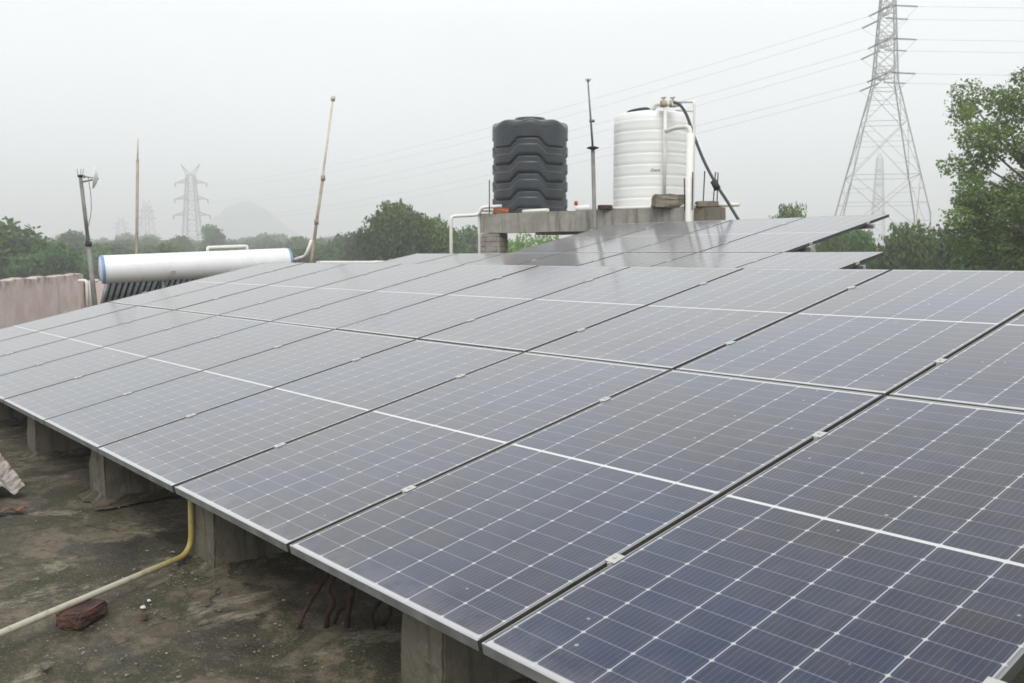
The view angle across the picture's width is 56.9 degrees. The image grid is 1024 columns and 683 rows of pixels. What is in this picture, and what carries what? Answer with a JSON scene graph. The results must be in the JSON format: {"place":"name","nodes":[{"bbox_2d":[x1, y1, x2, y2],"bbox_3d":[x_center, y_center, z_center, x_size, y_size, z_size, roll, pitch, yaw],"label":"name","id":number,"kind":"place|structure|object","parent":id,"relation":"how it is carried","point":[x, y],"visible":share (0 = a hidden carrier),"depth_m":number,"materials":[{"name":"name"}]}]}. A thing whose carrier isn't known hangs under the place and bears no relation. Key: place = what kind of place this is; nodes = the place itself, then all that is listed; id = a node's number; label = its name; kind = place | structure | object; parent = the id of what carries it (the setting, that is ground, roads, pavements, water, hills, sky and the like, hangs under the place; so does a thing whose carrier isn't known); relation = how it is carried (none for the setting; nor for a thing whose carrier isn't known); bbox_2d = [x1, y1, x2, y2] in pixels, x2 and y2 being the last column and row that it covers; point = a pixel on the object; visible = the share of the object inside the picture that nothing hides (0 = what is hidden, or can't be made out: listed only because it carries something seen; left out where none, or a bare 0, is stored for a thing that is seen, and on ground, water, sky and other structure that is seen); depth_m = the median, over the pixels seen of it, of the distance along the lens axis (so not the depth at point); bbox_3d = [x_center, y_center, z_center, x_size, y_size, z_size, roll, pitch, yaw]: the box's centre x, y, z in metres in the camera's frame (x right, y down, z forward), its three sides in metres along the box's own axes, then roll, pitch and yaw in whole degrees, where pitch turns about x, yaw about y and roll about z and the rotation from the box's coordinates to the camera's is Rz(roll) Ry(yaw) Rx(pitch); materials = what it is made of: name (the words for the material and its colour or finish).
{"place":"outdoors","nodes":[
{"label":"outdoors","id":0,"kind":"place"},
{"bbox_2d":[190,201,303,240],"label":"hill","id":1,"kind":"structure","parent":0,"point":[232,225],"depth_m":1656.40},
{"bbox_2d":[0,0,1023,246],"label":"sky","id":2,"kind":"structure","parent":0,"point":[239,90],"materials":[{"name":"white"}]},
{"label":"ground","id":3,"kind":"structure","parent":0,"visible":0},
{"bbox_2d":[0,216,85,279],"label":"tree","id":4,"kind":"object","parent":3,"relation":"on","point":[13,241],"visible":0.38,"depth_m":92.64,"materials":[{"name":"green plant"}]},
{"bbox_2d":[7,242,95,304],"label":"tree","id":5,"kind":"object","parent":3,"relation":"on","point":[53,261],"visible":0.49,"depth_m":88.50,"materials":[{"name":"green plant"}]},
{"bbox_2d":[55,229,85,282],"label":"tree","id":6,"kind":"object","parent":3,"relation":"on","point":[75,238],"visible":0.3,"depth_m":188.95,"materials":[{"name":"green plant"}]},
{"bbox_2d":[54,242,110,280],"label":"tree","id":7,"kind":"object","parent":3,"relation":"on","point":[99,251],"visible":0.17,"depth_m":136.77,"materials":[{"name":"green plant"}]},
{"bbox_2d":[96,242,132,254],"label":"tree","id":8,"kind":"object","parent":3,"relation":"on","point":[117,249],"visible":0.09,"depth_m":150.14,"materials":[{"name":"green plant"}]},
{"bbox_2d":[110,238,154,251],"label":"tree","id":9,"kind":"object","parent":3,"relation":"on","point":[129,241],"visible":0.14,"depth_m":238.47,"materials":[{"name":"green plant"}]},
{"bbox_2d":[139,200,155,237],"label":"transmission tower","id":10,"kind":"structure","parent":3,"relation":"on","point":[145,218],"depth_m":846.52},
{"bbox_2d":[154,242,188,252],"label":"tree","id":11,"kind":"object","parent":3,"relation":"on","point":[167,248],"visible":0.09,"depth_m":132.29,"materials":[{"name":"green plant"}]},
{"bbox_2d":[167,235,195,248],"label":"tree","id":12,"kind":"object","parent":3,"relation":"on","point":[182,239],"visible":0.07,"depth_m":235.44,"materials":[{"name":"green plant"}]},
{"bbox_2d":[173,164,210,240],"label":"transmission tower","id":13,"kind":"structure","parent":3,"relation":"on","point":[195,195],"depth_m":541.37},
{"bbox_2d":[194,224,227,251],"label":"tree","id":14,"kind":"object","parent":3,"relation":"on","point":[214,235],"visible":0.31,"depth_m":258.79,"materials":[{"name":"green plant"}]},
{"bbox_2d":[249,236,273,249],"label":"tree","id":15,"kind":"object","parent":3,"relation":"on","point":[258,243],"visible":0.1,"depth_m":292.50,"materials":[{"name":"green plant"}]},
{"bbox_2d":[259,239,286,248],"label":"tree","id":16,"kind":"object","parent":3,"relation":"on","point":[273,245],"visible":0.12,"depth_m":247.71,"materials":[{"name":"green plant"}]},
{"bbox_2d":[256,232,289,241],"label":"tree","id":17,"kind":"object","parent":3,"relation":"on","point":[282,237],"visible":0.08,"depth_m":402.70,"materials":[{"name":"green plant"}]},
{"bbox_2d":[281,236,308,248],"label":"tree","id":18,"kind":"object","parent":3,"relation":"on","point":[295,242],"visible":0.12,"depth_m":219.77,"materials":[{"name":"green plant"}]},
{"bbox_2d":[287,242,345,262],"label":"tree","id":19,"kind":"object","parent":3,"relation":"on","point":[322,253],"visible":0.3,"depth_m":139.87,"materials":[{"name":"green plant"}]},
{"bbox_2d":[325,231,356,260],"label":"tree","id":20,"kind":"object","parent":3,"relation":"on","point":[340,240],"visible":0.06,"depth_m":147.34,"materials":[{"name":"green plant"}]},
{"bbox_2d":[337,226,373,260],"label":"tree","id":21,"kind":"object","parent":3,"relation":"on","point":[351,247],"visible":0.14,"depth_m":118.68,"materials":[{"name":"green plant"}]},
{"bbox_2d":[353,198,432,260],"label":"tree","id":22,"kind":"object","parent":3,"relation":"on","point":[395,230],"visible":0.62,"depth_m":86.22,"materials":[{"name":"green plant"}]},
{"bbox_2d":[423,213,462,253],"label":"tree","id":23,"kind":"object","parent":3,"relation":"on","point":[439,234],"visible":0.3,"depth_m":86.29,"materials":[{"name":"green plant"}]},
{"bbox_2d":[457,225,477,252],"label":"tree","id":24,"kind":"object","parent":3,"relation":"on","point":[469,236],"visible":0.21,"depth_m":118.36,"materials":[{"name":"green plant"}]},
{"bbox_2d":[0,305,1023,682],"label":"roof","id":25,"kind":"structure","parent":3,"relation":"on","point":[84,541],"depth_m":3.94,"materials":[{"name":"concrete"}]},
{"bbox_2d":[0,453,24,494],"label":"corrugated sheet","id":26,"kind":"object","parent":25,"relation":"on","point":[11,481],"visible":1,"depth_m":5.80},
{"bbox_2d":[0,402,27,425],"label":"concrete pier","id":27,"kind":"structure","parent":25,"relation":"on","point":[9,416],"depth_m":8.21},
{"bbox_2d":[0,273,83,328],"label":"parapet wall","id":28,"kind":"structure","parent":25,"relation":"on","point":[28,299],"depth_m":20.32,"materials":[{"name":"pink paint"}]},
{"bbox_2d":[17,417,90,461],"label":"concrete pier","id":29,"kind":"structure","parent":25,"relation":"on","point":[44,442],"depth_m":6.84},
{"bbox_2d":[55,598,107,629],"bbox_3d":[-1.724,1.092,3.788,0.119,0.068,0.190,1,5,12],"label":"brick","id":30,"kind":"object","parent":25,"relation":"on","point":[82,615],"visible":0.98,"depth_m":3.74,"materials":[{"name":"brick"}]},
{"bbox_2d":[77,167,98,305],"bbox_3d":[-9.798,-2.297,22.048,0.398,3.523,0.588,-4,7,-40],"label":"antenna mast","id":31,"kind":"object","parent":25,"relation":"on","point":[88,244],"visible":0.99,"depth_m":21.96,"materials":[{"name":"metal"}]},
{"bbox_2d":[88,280,104,305],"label":"parapet wall","id":32,"kind":"structure","parent":25,"relation":"on","point":[99,288],"depth_m":24.73,"materials":[{"name":"pink paint"}]},
{"bbox_2d":[77,449,179,509],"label":"concrete pier","id":33,"kind":"structure","parent":25,"relation":"on","point":[113,484],"depth_m":5.62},
{"bbox_2d":[135,139,138,253],"bbox_3d":[-8.142,-2.399,20.529,0.072,3.985,0.338,0,5,5],"label":"thin pole","id":34,"kind":"object","parent":25,"relation":"on","point":[137,208],"visible":0.6,"depth_m":20.48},
{"bbox_2d":[98,245,293,303],"bbox_3d":[-6.231,-1.057,18.504,3.533,1.674,1.763,-3,6,-29],"label":"water heater","id":35,"kind":"object","parent":25,"relation":"on","point":[124,276],"visible":0.58,"depth_m":17.66,"materials":[{"name":"white metal"}]},
{"bbox_2d":[0,481,395,682],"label":"loose crumbs","id":36,"kind":"object","parent":25,"relation":"on","point":[177,671],"visible":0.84,"depth_m":3.81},
{"bbox_2d":[172,503,304,576],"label":"concrete pier","id":37,"kind":"structure","parent":25,"relation":"on","point":[221,546],"depth_m":4.39,"materials":[{"name":"concrete"}]},
{"bbox_2d":[0,500,193,636],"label":"conduit pipe","id":38,"kind":"object","parent":37,"relation":"attached to","point":[77,600],"visible":0.95,"depth_m":3.97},
{"bbox_2d":[296,572,330,629],"bbox_3d":[-0.782,1.021,3.742,0.161,0.218,0.023,-4,6,-36],"label":"rebar","id":39,"kind":"object","parent":25,"relation":"on","point":[311,600],"visible":0.96,"depth_m":3.73,"materials":[{"name":"metal"}]},
{"bbox_2d":[310,96,334,262],"bbox_3d":[-3.659,-2.401,17.915,0.744,4.486,0.090,-3,6,-34],"label":"vent pole","id":40,"kind":"object","parent":25,"relation":"on","point":[316,221],"visible":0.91,"depth_m":17.88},
{"bbox_2d":[323,575,336,628],"bbox_3d":[-0.718,1.028,3.727,0.055,0.204,0.093,-1,5,-6],"label":"rebar","id":41,"kind":"object","parent":25,"relation":"on","point":[332,599],"visible":0.96,"depth_m":3.71,"materials":[{"name":"metal"}]},
{"bbox_2d":[316,261,381,263],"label":"wall","id":42,"kind":"structure","parent":25,"relation":"on","point":[372,262],"depth_m":17.82,"materials":[{"name":"white concrete"}]},
{"bbox_2d":[344,584,354,627],"bbox_3d":[-0.637,1.036,3.736,0.037,0.188,0.068,2,6,20],"label":"rebar","id":43,"kind":"object","parent":25,"relation":"on","point":[351,595],"visible":0.91,"depth_m":3.72,"materials":[{"name":"metal"}]},
{"bbox_2d":[369,599,381,629],"bbox_3d":[-0.531,1.065,3.721,0.058,0.141,0.051,-2,6,-25],"label":"rebar","id":44,"kind":"object","parent":25,"relation":"on","point":[378,602],"visible":0.92,"depth_m":3.71,"materials":[{"name":"metal"}]},
{"bbox_2d":[400,612,537,682],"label":"concrete pier","id":45,"kind":"structure","parent":25,"relation":"on","point":[429,654],"depth_m":3.02,"materials":[{"name":"concrete"}]},
{"bbox_2d":[449,204,501,253],"bbox_3d":[-0.639,-1.211,16.521,0.933,2.357,0.160,-1,5,-6],"label":"pipe","id":46,"kind":"object","parent":25,"relation":"on","point":[478,213],"visible":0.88,"depth_m":16.38,"materials":[{"name":"white plastic"}]},
{"bbox_2d":[586,78,598,229],"bbox_3d":[1.251,-1.970,14.689,0.190,4.181,0.332,-4,7,-40],"label":"slim mast","id":47,"kind":"object","parent":25,"relation":"on","point":[592,147],"visible":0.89,"depth_m":14.58,"materials":[{"name":"metal"}]},
{"bbox_2d":[480,207,725,252],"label":"tank platform","id":48,"kind":"structure","parent":25,"relation":"on","point":[496,228],"depth_m":15.59,"materials":[{"name":"concrete"}]},
{"bbox_2d":[478,209,492,252],"bbox_3d":[-0.359,-1.187,16.668,0.476,2.282,0.052,-1,5,-6],"label":"downpipe","id":49,"kind":"object","parent":48,"relation":"attached to","point":[479,232],"visible":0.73,"depth_m":16.56,"materials":[{"name":"white plastic"}]},
{"bbox_2d":[492,117,567,212],"bbox_3d":[0.321,-3.117,16.836,1.344,1.678,1.344,-4,7,-40],"label":"water tank","id":50,"kind":"object","parent":48,"relation":"on","point":[530,165],"visible":0.94,"depth_m":16.27,"materials":[{"name":"black plastic"}]},
{"bbox_2d":[578,204,695,210],"bbox_3d":[2.002,-2.106,14.846,2.188,0.047,0.048,3,6,34],"label":"platform pipe","id":51,"kind":"object","parent":48,"relation":"on","point":[620,208],"visible":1,"depth_m":14.96,"materials":[{"name":"white plastic"}]},
{"bbox_2d":[613,107,689,206],"bbox_3d":[2.290,-2.997,15.552,1.236,1.670,1.236,-4,7,-40],"label":"water tank","id":52,"kind":"object","parent":48,"relation":"on","point":[638,160],"visible":0.81,"depth_m":15.03,"materials":[{"name":"white plastic"}]},
{"bbox_2d":[650,194,683,208],"bbox_3d":[2.407,-2.158,14.536,0.510,0.224,0.268,0,5,-3],"label":"stone block","id":53,"kind":"object","parent":48,"relation":"on","point":[659,201],"depth_m":14.42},
{"bbox_2d":[695,201,718,207],"bbox_3d":[2.945,-2.076,14.293,0.326,0.096,0.212,0,5,-3],"label":"stone block","id":54,"kind":"object","parent":48,"relation":"on","point":[706,203],"depth_m":14.20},
{"bbox_2d":[650,97,695,220],"bbox_3d":[2.511,-1.847,14.773,0.270,3.920,1.151,-3,6,-26],"label":"tank pipework","id":55,"kind":"object","parent":25,"relation":"on","point":[690,152],"visible":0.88,"depth_m":14.21,"materials":[{"name":"white plastic"}]},
{"bbox_2d":[673,101,739,219],"bbox_3d":[3.127,-1.744,13.989,0.186,3.817,2.016,-5,7,-42],"label":"hose","id":56,"kind":"object","parent":55,"relation":"hanging from","point":[715,184],"visible":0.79,"depth_m":14.03,"materials":[{"name":"plastic"}]},
{"bbox_2d":[508,233,537,251],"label":"tree","id":57,"kind":"object","parent":3,"relation":"on","point":[518,245],"visible":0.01,"depth_m":64.63,"materials":[{"name":"green plant"}]},
{"bbox_2d":[508,235,560,252],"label":"tree","id":58,"kind":"object","parent":3,"relation":"on","point":[546,240],"visible":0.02,"depth_m":61.84,"materials":[{"name":"green plant"}]},
{"bbox_2d":[769,202,806,217],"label":"tree","id":59,"kind":"object","parent":3,"relation":"on","point":[783,213],"visible":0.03,"depth_m":74.69,"materials":[{"name":"green plant"}]},
{"bbox_2d":[812,235,847,251],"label":"tree","id":60,"kind":"object","parent":3,"relation":"on","point":[833,244],"visible":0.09,"depth_m":67.65,"materials":[{"name":"green plant"}]},
{"bbox_2d":[835,229,878,268],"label":"tree","id":61,"kind":"object","parent":3,"relation":"on","point":[858,240],"visible":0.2,"depth_m":76.76,"materials":[{"name":"green plant"}]},
{"bbox_2d":[869,153,885,245],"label":"transmission tower","id":62,"kind":"structure","parent":3,"relation":"on","point":[874,198],"depth_m":635.08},
{"bbox_2d":[835,0,930,234],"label":"transmission tower","id":63,"kind":"structure","parent":3,"relation":"on","point":[894,35],"depth_m":165.62,"materials":[{"name":"metal"}]},
{"bbox_2d":[871,219,938,270],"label":"tree","id":64,"kind":"object","parent":3,"relation":"on","point":[901,250],"visible":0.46,"depth_m":59.13,"materials":[{"name":"green plant"}]},
{"bbox_2d":[918,221,956,269],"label":"tree","id":65,"kind":"object","parent":3,"relation":"on","point":[938,234],"visible":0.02,"depth_m":61.04,"materials":[{"name":"green plant"}]},
{"bbox_2d":[932,222,1014,269],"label":"tree","id":66,"kind":"object","parent":3,"relation":"on","point":[947,256],"visible":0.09,"depth_m":51.84,"materials":[{"name":"green plant"}]},
{"bbox_2d":[935,67,1023,270],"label":"tall tree","id":67,"kind":"object","parent":3,"relation":"on","point":[989,211],"visible":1,"depth_m":33.21,"materials":[{"name":"green plant"}]},
{"bbox_2d":[959,231,1023,270],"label":"tree","id":68,"kind":"object","parent":3,"relation":"on","point":[982,267],"visible":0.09,"depth_m":49.13,"materials":[{"name":"green plant"}]},
{"bbox_3d":[0.028,-0.353,12.790,0.160,1.320,0.160,-4,7,-40],"label":"support post","id":69,"kind":"object","parent":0,"visible":0},
{"bbox_2d":[849,265,865,268],"bbox_3d":[0.680,-0.971,11.949,0.056,0.046,8.168,-18,15,-37],"label":"mounting rail","id":70,"kind":"object","parent":69,"relation":"on","point":[860,267],"visible":0.11,"depth_m":8.84,"materials":[{"name":"metal"}]},
{"bbox_2d":[374,253,457,263],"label":"solar panel","id":71,"kind":"object","parent":70,"relation":"on","point":[414,258],"visible":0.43,"depth_m":14.61,"materials":[{"name":"glass"}]},
{"bbox_2d":[417,253,504,264],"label":"solar panel","id":72,"kind":"object","parent":70,"relation":"on","point":[461,258],"visible":0.41,"depth_m":13.76,"materials":[{"name":"glass"}]},
{"bbox_2d":[462,253,559,264],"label":"solar panel","id":73,"kind":"object","parent":70,"relation":"on","point":[511,258],"visible":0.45,"depth_m":12.85,"materials":[{"name":"glass"}]},
{"bbox_2d":[518,253,621,265],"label":"solar panel","id":74,"kind":"object","parent":70,"relation":"on","point":[569,259],"visible":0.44,"depth_m":11.95,"materials":[{"name":"glass"}]},
{"bbox_2d":[579,253,693,266],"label":"solar panel","id":75,"kind":"object","parent":70,"relation":"on","point":[636,259],"visible":0.42,"depth_m":11.06,"materials":[{"name":"glass"}]},
{"bbox_2d":[651,252,781,267],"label":"solar panel","id":76,"kind":"object","parent":70,"relation":"on","point":[725,260],"visible":0.41,"depth_m":10.19,"materials":[{"name":"glass"}]},
{"bbox_2d":[737,252,883,268],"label":"solar panel","id":77,"kind":"object","parent":70,"relation":"on","point":[819,260],"visible":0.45,"depth_m":9.27,"materials":[{"name":"glass"}]},
{"bbox_3d":[1.474,-0.418,12.486,0.160,1.504,0.160,-4,7,-40],"label":"support post","id":78,"kind":"object","parent":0,"visible":0},
{"bbox_2d":[794,247,813,251],"bbox_3d":[1.757,-1.168,12.078,0.056,0.046,4.706,-19,16,-37],"label":"mounting rail","id":79,"kind":"object","parent":78,"relation":"on","point":[807,249],"visible":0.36,"depth_m":10.31,"materials":[{"name":"metal"}]},
{"bbox_2d":[511,222,667,252],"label":"solar panel","id":80,"kind":"object","parent":79,"relation":"on","point":[581,240],"visible":0.73,"depth_m":13.75,"materials":[{"name":"glass"}]},
{"bbox_2d":[564,220,730,252],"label":"solar panel","id":81,"kind":"object","parent":79,"relation":"on","point":[645,237],"visible":0.78,"depth_m":12.86,"materials":[{"name":"glass"}]},
{"bbox_2d":[700,214,888,252],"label":"solar panel","id":82,"kind":"object","parent":79,"relation":"on","point":[796,235],"visible":0.89,"depth_m":11.05,"materials":[{"name":"glass"}]},
{"bbox_3d":[2.817,-0.587,12.846,0.160,1.776,0.160,-4,7,-40],"label":"support post","id":83,"kind":"object","parent":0,"visible":0},
{"bbox_2d":[858,224,874,228],"bbox_3d":[2.734,-1.512,12.864,0.056,0.046,4.706,-19,16,-37],"label":"mounting rail","id":84,"kind":"object","parent":83,"relation":"on","point":[870,226],"visible":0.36,"depth_m":11.09,"materials":[{"name":"metal"}]},
{"bbox_2d":[627,217,804,252],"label":"solar panel","id":85,"kind":"object","parent":84,"relation":"on","point":[709,237],"visible":0.79,"depth_m":11.96,"materials":[{"name":"glass"}]},
{"bbox_3d":[-2.719,0.452,6.403,0.056,0.047,11.630,-20,17,-37],"label":"rail","id":86,"kind":"object","parent":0,"visible":0},
{"bbox_2d":[0,302,134,340],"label":"solar panel","id":87,"kind":"object","parent":86,"relation":"on","point":[33,326],"visible":0.79,"depth_m":10.98,"materials":[{"name":"glass"}]},
{"bbox_2d":[0,306,172,355],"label":"solar panel","id":88,"kind":"object","parent":86,"relation":"on","point":[51,335],"visible":0.84,"depth_m":10.03,"materials":[{"name":"glass"}]},
{"bbox_2d":[0,310,215,375],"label":"solar panel","id":89,"kind":"object","parent":86,"relation":"on","point":[11,362],"visible":0.91,"depth_m":9.05,"materials":[{"name":"glass"}]},
{"bbox_2d":[0,316,266,403],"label":"solar panel","id":90,"kind":"object","parent":86,"relation":"on","point":[30,379],"visible":0.88,"depth_m":8.07,"materials":[{"name":"glass"}]},
{"bbox_2d":[3,322,332,424],"bbox_3d":[-2.604,0.179,7.255,2.190,0.045,1.165,-20,17,-37],"label":"solar panel","id":91,"kind":"object","parent":86,"relation":"on","point":[41,405],"visible":0.91,"depth_m":7.13,"materials":[{"name":"glass"}]},
{"bbox_2d":[44,330,414,452],"bbox_3d":[-1.865,0.259,6.372,2.190,0.046,1.165,-20,17,-37],"label":"solar panel","id":92,"kind":"object","parent":86,"relation":"on","point":[94,427],"visible":0.93,"depth_m":6.23,"materials":[{"name":"glass"}]},
{"bbox_2d":[98,340,521,492],"bbox_3d":[-1.128,0.339,5.488,2.190,0.046,1.165,-20,17,-37],"label":"solar panel","id":93,"kind":"object","parent":86,"relation":"on","point":[171,456],"visible":0.93,"depth_m":5.32,"materials":[{"name":"glass"}]},
{"bbox_2d":[174,352,669,551],"bbox_3d":[-0.387,0.418,4.607,2.190,0.044,1.165,-20,17,-37],"label":"solar panel","id":94,"kind":"object","parent":86,"relation":"on","point":[283,496],"visible":0.89,"depth_m":4.41,"materials":[{"name":"glass"}]},
{"bbox_2d":[289,370,881,651],"bbox_3d":[0.352,0.497,3.725,2.190,0.044,1.165,-20,17,-37],"label":"solar panel","id":95,"kind":"object","parent":86,"relation":"on","point":[475,554],"visible":0.88,"depth_m":3.49,"materials":[{"name":"glass"}]},
{"bbox_2d":[481,396,1023,682],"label":"solar panel","id":96,"kind":"object","parent":86,"relation":"on","point":[881,540],"visible":1,"depth_m":2.65,"materials":[{"name":"glass"}]},
{"bbox_3d":[-1.064,-0.160,7.733,0.056,0.046,11.630,-20,17,-37],"label":"rail","id":97,"kind":"object","parent":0,"visible":0},
{"bbox_2d":[108,262,301,305],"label":"solar panel","id":98,"kind":"object","parent":97,"relation":"on","point":[191,286],"visible":0.81,"depth_m":12.04,"materials":[{"name":"glass"}]},
{"bbox_2d":[176,263,399,315],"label":"solar panel","id":99,"kind":"object","parent":97,"relation":"on","point":[240,300],"visible":0.7,"depth_m":10.26,"materials":[{"name":"glass"}]},
{"bbox_2d":[272,265,537,329],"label":"solar panel","id":100,"kind":"object","parent":97,"relation":"on","point":[342,313],"visible":0.73,"depth_m":8.48,"materials":[{"name":"glass"}]},
{"bbox_2d":[337,266,627,339],"bbox_3d":[-0.208,-0.354,7.702,2.190,0.044,1.165,-20,17,-37],"label":"solar panel","id":101,"kind":"object","parent":97,"relation":"on","point":[429,317],"visible":0.81,"depth_m":7.58,"materials":[{"name":"glass"}]},
{"bbox_2d":[676,269,1023,397],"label":"solar panel","id":102,"kind":"object","parent":97,"relation":"on","point":[887,333],"visible":0.87,"depth_m":4.85,"materials":[{"name":"glass"}]},
{"bbox_2d":[889,312,1023,411],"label":"solar panel","id":103,"kind":"object","parent":97,"relation":"on","point":[987,371],"visible":0.82,"depth_m":3.98,"materials":[{"name":"glass"}]},
{"bbox_3d":[-0.090,-0.520,8.515,0.056,0.046,11.630,-20,17,-37],"label":"rail","id":104,"kind":"object","parent":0,"visible":0},
{"bbox_2d":[139,263,348,309],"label":"solar panel","id":105,"kind":"object","parent":104,"relation":"on","point":[177,301],"visible":0.77,"depth_m":11.15,"materials":[{"name":"glass"}]},
{"bbox_2d":[219,264,460,321],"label":"solar panel","id":106,"kind":"object","parent":104,"relation":"on","point":[290,305],"visible":0.75,"depth_m":9.38,"materials":[{"name":"glass"}]},
{"bbox_2d":[419,267,742,352],"bbox_3d":[0.530,-0.275,6.821,2.190,0.044,1.165,-20,17,-37],"label":"solar panel","id":107,"kind":"object","parent":104,"relation":"on","point":[538,322],"visible":0.83,"depth_m":6.68,"materials":[{"name":"glass"}]},
{"bbox_2d":[527,268,889,370],"bbox_3d":[1.268,-0.194,5.936,2.190,0.044,1.165,-20,17,-37],"label":"solar panel","id":108,"kind":"object","parent":104,"relation":"on","point":[673,332],"visible":0.78,"depth_m":5.78,"materials":[{"name":"glass"}]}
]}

